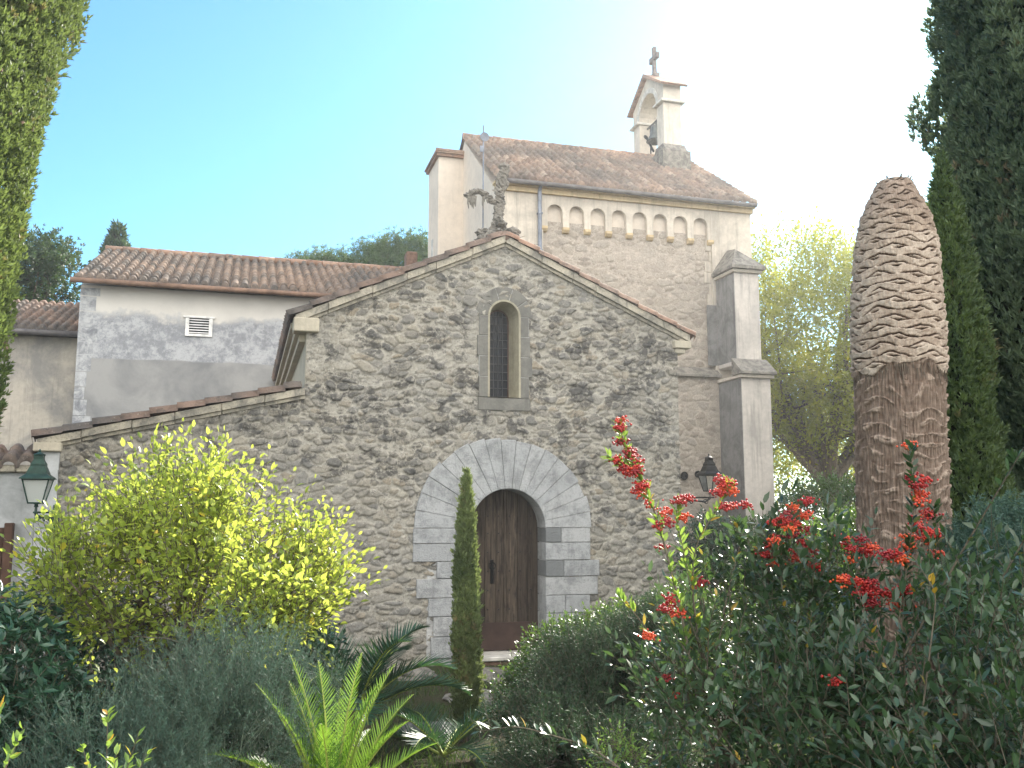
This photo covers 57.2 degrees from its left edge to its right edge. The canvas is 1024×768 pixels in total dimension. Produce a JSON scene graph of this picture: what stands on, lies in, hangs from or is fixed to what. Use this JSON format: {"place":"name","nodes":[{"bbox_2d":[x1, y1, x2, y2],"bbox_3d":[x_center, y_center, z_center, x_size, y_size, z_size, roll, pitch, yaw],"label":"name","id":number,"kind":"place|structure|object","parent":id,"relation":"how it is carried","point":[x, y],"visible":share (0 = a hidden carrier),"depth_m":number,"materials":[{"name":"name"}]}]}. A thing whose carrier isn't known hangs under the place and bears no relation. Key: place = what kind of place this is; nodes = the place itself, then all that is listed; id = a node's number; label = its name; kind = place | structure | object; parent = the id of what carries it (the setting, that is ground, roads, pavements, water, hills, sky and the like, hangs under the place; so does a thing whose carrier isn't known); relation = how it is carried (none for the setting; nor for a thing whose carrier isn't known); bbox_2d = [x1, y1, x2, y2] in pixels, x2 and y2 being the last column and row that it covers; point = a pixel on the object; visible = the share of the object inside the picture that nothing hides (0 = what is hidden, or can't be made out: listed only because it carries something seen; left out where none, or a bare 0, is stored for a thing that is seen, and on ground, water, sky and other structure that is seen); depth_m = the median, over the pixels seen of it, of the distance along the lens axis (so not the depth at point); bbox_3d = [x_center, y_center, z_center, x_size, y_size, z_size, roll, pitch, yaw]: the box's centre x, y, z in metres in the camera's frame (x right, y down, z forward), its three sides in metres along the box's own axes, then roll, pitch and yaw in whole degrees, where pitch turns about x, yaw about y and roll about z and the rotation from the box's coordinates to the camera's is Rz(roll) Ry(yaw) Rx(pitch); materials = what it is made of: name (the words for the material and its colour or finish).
{"place":"outdoors","nodes":[
{"label":"outdoors","id":0,"kind":"place"},
{"bbox_2d":[395,721,451,735],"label":"stone slab","id":1,"kind":"structure","parent":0,"point":[409,725],"depth_m":8.87,"materials":[{"name":"grey stone"}]},
{"bbox_2d":[1,0,946,513],"label":"sky","id":2,"kind":"structure","parent":0,"point":[266,128],"materials":[{"name":"blue"}]},
{"bbox_2d":[0,514,1010,767],"bbox_3d":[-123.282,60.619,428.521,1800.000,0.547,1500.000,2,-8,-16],"label":"ground","id":3,"kind":"structure","parent":0,"point":[434,698],"depth_m":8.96,"materials":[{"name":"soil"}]},
{"bbox_2d":[0,697,27,767],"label":"leafy sprig","id":4,"kind":"object","parent":3,"relation":"on","point":[9,752],"visible":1,"depth_m":2.59,"materials":[{"name":"green plant"}]},
{"bbox_2d":[0,443,37,666],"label":"garden wall","id":5,"kind":"structure","parent":3,"relation":"on","point":[16,508],"depth_m":12.09,"materials":[{"name":"paint"}]},
{"bbox_2d":[0,523,14,659],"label":"wooden gate","id":6,"kind":"structure","parent":5,"relation":"attached to","point":[7,531],"depth_m":11.90,"materials":[{"name":"brown wood"}]},
{"bbox_2d":[0,299,79,464],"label":"side building","id":7,"kind":"structure","parent":3,"relation":"on","point":[43,353],"depth_m":20.20,"materials":[{"name":"paint"}]},
{"bbox_2d":[0,0,93,460],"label":"cypress tree","id":8,"kind":"object","parent":3,"relation":"on","point":[35,35],"visible":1,"depth_m":8.72,"materials":[{"name":"green plant"}]},
{"bbox_2d":[14,221,90,303],"bbox_3d":[-13.193,0.421,24.988,3.605,10.656,3.159,2,-8,-16],"label":"dark tree","id":9,"kind":"object","parent":3,"relation":"on","point":[43,275],"visible":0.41,"depth_m":25.19,"materials":[{"name":"green plant"}]},
{"bbox_2d":[0,580,123,767],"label":"leathery shrub","id":10,"kind":"object","parent":3,"relation":"on","point":[15,629],"visible":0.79,"depth_m":4.89,"materials":[{"name":"green plant"}]},
{"bbox_2d":[68,706,155,767],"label":"leafy sprig","id":11,"kind":"object","parent":3,"relation":"on","point":[110,734],"visible":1,"depth_m":2.85,"materials":[{"name":"green plant"}]},
{"bbox_2d":[98,219,130,253],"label":"cypress tree","id":12,"kind":"object","parent":3,"relation":"on","point":[115,236],"visible":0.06,"depth_m":35.76,"materials":[{"name":"green plant"}]},
{"bbox_2d":[0,563,356,767],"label":"shrub","id":13,"kind":"object","parent":3,"relation":"on","point":[100,652],"visible":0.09,"depth_m":7.54,"materials":[{"name":"green plant"}]},
{"bbox_2d":[0,593,370,767],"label":"grey shrub","id":14,"kind":"object","parent":3,"relation":"on","point":[162,738],"visible":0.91,"depth_m":4.90,"materials":[{"name":"plant"}]},
{"bbox_2d":[0,417,388,765],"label":"bush","id":15,"kind":"object","parent":3,"relation":"on","point":[197,548],"visible":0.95,"depth_m":6.10,"materials":[{"name":"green plant"}]},
{"bbox_2d":[70,245,417,422],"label":"annexe","id":16,"kind":"structure","parent":3,"relation":"on","point":[160,327],"depth_m":19.74,"materials":[{"name":"paint"}]},
{"bbox_2d":[183,315,214,336],"bbox_3d":[-6.599,-1.213,19.770,0.630,0.430,0.065,2,-8,-16],"label":"vent","id":17,"kind":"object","parent":16,"relation":"in","point":[194,326],"depth_m":19.76,"materials":[{"name":"white paint"}]},
{"bbox_2d":[280,243,356,262],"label":"pine tree","id":18,"kind":"object","parent":3,"relation":"on","point":[327,255],"visible":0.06,"depth_m":38.62,"materials":[{"name":"green plant"}]},
{"bbox_2d":[213,653,436,767],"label":"young palm","id":19,"kind":"object","parent":3,"relation":"on","point":[330,760],"visible":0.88,"depth_m":4.97,"materials":[{"name":"green plant"}]},
{"bbox_2d":[242,619,471,757],"bbox_3d":[-1.298,2.653,7.978,1.774,1.209,1.741,-6,-10,36],"label":"dark palm","id":20,"kind":"object","parent":3,"relation":"on","point":[379,661],"visible":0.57,"depth_m":7.87,"materials":[{"name":"green plant"}]},
{"bbox_2d":[26,125,695,682],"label":"chapel","id":21,"kind":"structure","parent":3,"relation":"on","point":[512,371],"depth_m":13.94,"materials":[{"name":"beige stone"}]},
{"bbox_2d":[18,449,58,532],"bbox_3d":[-6.007,1.405,11.939,0.404,1.156,0.542,2,-8,-16],"label":"wall lantern","id":22,"kind":"object","parent":21,"relation":"attached to","point":[37,478],"depth_m":11.77,"materials":[{"name":"green paint"}]},
{"bbox_2d":[490,310,508,397],"bbox_3d":[-0.219,-0.453,14.524,0.361,1.420,0.041,2,-8,-16],"label":"window","id":23,"kind":"structure","parent":21,"relation":"in","point":[499,322],"depth_m":14.53,"materials":[{"name":"grey glass"}]},
{"bbox_2d":[475,489,537,650],"bbox_3d":[-0.161,2.772,14.118,1.174,2.400,0.124,2,-8,-16],"label":"door","id":24,"kind":"structure","parent":21,"relation":"in","point":[506,527],"depth_m":14.15,"materials":[{"name":"brown wood"}]},
{"bbox_2d":[686,454,722,503],"bbox_3d":[2.952,1.647,15.316,0.939,1.038,0.334,2,-8,-16],"label":"wall lantern","id":25,"kind":"object","parent":21,"relation":"attached to","point":[708,472],"depth_m":15.34,"materials":[{"name":"black metal"}]},
{"bbox_2d":[338,224,427,266],"bbox_3d":[-4.890,0.315,38.368,5.464,14.496,4.157,2,-8,-16],"label":"pine tree","id":26,"kind":"object","parent":3,"relation":"on","point":[380,251],"visible":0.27,"depth_m":38.36,"materials":[{"name":"green plant"}]},
{"bbox_2d":[378,666,436,680],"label":"stone slab","id":27,"kind":"structure","parent":3,"relation":"on","point":[416,672],"depth_m":12.14,"materials":[{"name":"grey stone"}]},
{"bbox_2d":[360,699,516,767],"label":"dark palm","id":28,"kind":"object","parent":3,"relation":"on","point":[456,736],"visible":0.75,"depth_m":7.48,"materials":[{"name":"green plant"}]},
{"bbox_2d":[448,466,487,742],"bbox_3d":[-0.414,2.051,8.810,0.394,2.586,0.391,2,-8,-16],"label":"cypress tree","id":29,"kind":"object","parent":3,"relation":"on","point":[465,636],"visible":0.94,"depth_m":8.70,"materials":[{"name":"green plant"}]},
{"bbox_2d":[442,689,514,705],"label":"stone slab","id":30,"kind":"structure","parent":3,"relation":"on","point":[447,696],"depth_m":10.77,"materials":[{"name":"grey stone"}]},
{"bbox_2d":[482,667,509,683],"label":"stone slab","id":31,"kind":"structure","parent":3,"relation":"on","point":[489,673],"depth_m":12.16,"materials":[{"name":"grey stone"}]},
{"bbox_2d":[484,598,622,745],"bbox_3d":[0.557,2.537,8.092,1.664,1.364,1.210,2,-8,-16],"label":"box bush","id":32,"kind":"object","parent":3,"relation":"on","point":[511,673],"visible":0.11,"depth_m":8.08,"materials":[{"name":"green plant"}]},
{"bbox_2d":[459,585,739,767],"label":"juniper bush","id":33,"kind":"object","parent":3,"relation":"on","point":[559,701],"visible":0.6,"depth_m":6.38,"materials":[{"name":"green plant"}]},
{"bbox_2d":[424,47,776,592],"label":"church","id":34,"kind":"structure","parent":3,"relation":"on","point":[664,228],"depth_m":22.85,"materials":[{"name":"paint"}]},
{"bbox_2d":[431,238,433,256],"bbox_3d":[-2.194,-3.655,25.819,0.014,0.650,0.250,2,-8,-16],"label":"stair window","id":35,"kind":"structure","parent":34,"relation":"in","point":[433,238],"depth_m":25.80,"materials":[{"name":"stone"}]},
{"bbox_2d":[577,715,659,767],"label":"bright seedling","id":36,"kind":"object","parent":3,"relation":"on","point":[626,752],"visible":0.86,"depth_m":3.60,"materials":[{"name":"green plant"}]},
{"bbox_2d":[589,576,750,710],"bbox_3d":[1.526,2.778,9.770,1.941,1.594,1.412,2,-8,-16],"label":"box bush","id":37,"kind":"object","parent":3,"relation":"on","point":[685,590],"visible":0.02,"depth_m":9.76,"materials":[{"name":"green plant"}]},
{"bbox_2d":[673,505,767,646],"bbox_3d":[3.256,2.965,14.007,1.786,2.324,1.234,2,-8,-16],"label":"creeper shrub","id":38,"kind":"object","parent":3,"relation":"on","point":[715,524],"visible":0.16,"depth_m":13.91,"materials":[{"name":"green plant"}]},
{"bbox_2d":[470,415,1007,767],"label":"cotoneaster","id":39,"kind":"object","parent":3,"relation":"on","point":[708,701],"visible":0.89,"depth_m":4.07,"materials":[{"name":"green plant"}]},
{"bbox_2d":[699,500,853,630],"bbox_3d":[5.360,3.521,16.599,4.835,3.002,2.471,0,-8,0],"label":"laurel bush","id":40,"kind":"object","parent":3,"relation":"on","point":[751,525],"depth_m":16.68,"materials":[{"name":"green plant"}]},
{"bbox_2d":[713,499,856,716],"bbox_3d":[3.727,2.698,11.241,4.434,2.691,2.193,6,-10,-37],"label":"laurel bush","id":41,"kind":"object","parent":3,"relation":"on","point":[841,600],"visible":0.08,"depth_m":10.66,"materials":[{"name":"green plant"}]},
{"bbox_2d":[772,433,807,514],"bbox_3d":[9.415,3.637,38.766,6.698,8.053,6.402,-3,-8,23],"label":"background tree","id":42,"kind":"object","parent":3,"relation":"on","point":[779,469],"visible":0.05,"depth_m":37.84,"materials":[{"name":"green plant"}]},
{"bbox_2d":[751,205,856,509],"bbox_3d":[9.363,0.380,28.655,9.007,11.812,6.746,2,-8,-16],"label":"autumn tree","id":43,"kind":"object","parent":3,"relation":"on","point":[813,384],"visible":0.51,"depth_m":27.72,"materials":[{"name":"green plant"}]},
{"bbox_2d":[766,466,855,531],"bbox_3d":[8.799,3.770,21.984,6.917,3.650,2.710,2,-8,-16],"label":"laurel bush","id":44,"kind":"object","parent":3,"relation":"on","point":[825,488],"visible":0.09,"depth_m":21.42,"materials":[{"name":"green plant"}]},
{"bbox_2d":[773,407,855,507],"bbox_3d":[13.698,3.124,38.166,7.804,8.906,6.517,2,-8,-16],"label":"background tree","id":45,"kind":"object","parent":3,"relation":"on","point":[811,477],"visible":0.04,"depth_m":37.90,"materials":[{"name":"green plant"}]},
{"bbox_2d":[775,425,1023,767],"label":"cotoneaster","id":46,"kind":"object","parent":3,"relation":"on","point":[999,720],"visible":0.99,"depth_m":3.56,"materials":[{"name":"green plant"}]},
{"bbox_2d":[848,173,961,740],"bbox_3d":[3.457,0.673,8.510,1.059,5.276,1.056,2,-8,-16],"label":"palm stump","id":47,"kind":"object","parent":3,"relation":"on","point":[898,331],"visible":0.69,"depth_m":8.28,"materials":[{"name":"brown plant"}]},
{"bbox_2d":[925,113,945,204],"bbox_3d":[9.651,-1.226,18.266,3.410,11.887,3.590,2,-8,-16],"label":"cypress tree","id":48,"kind":"object","parent":3,"relation":"on","point":[928,190],"depth_m":19.17,"materials":[{"name":"green plant"}]},
{"bbox_2d":[904,0,1023,508],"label":"cypress tree","id":49,"kind":"object","parent":3,"relation":"on","point":[977,84],"visible":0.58,"depth_m":11.67,"materials":[{"name":"green plant"}]},
{"bbox_2d":[911,487,1023,739],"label":"rosemary bush","id":50,"kind":"object","parent":3,"relation":"on","point":[1006,515],"visible":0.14,"depth_m":7.31,"materials":[{"name":"green plant"}]},
{"bbox_2d":[924,149,1023,691],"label":"cypress tree","id":51,"kind":"object","parent":3,"relation":"on","point":[977,441],"visible":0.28,"depth_m":10.63,"materials":[{"name":"green plant"}]}
]}

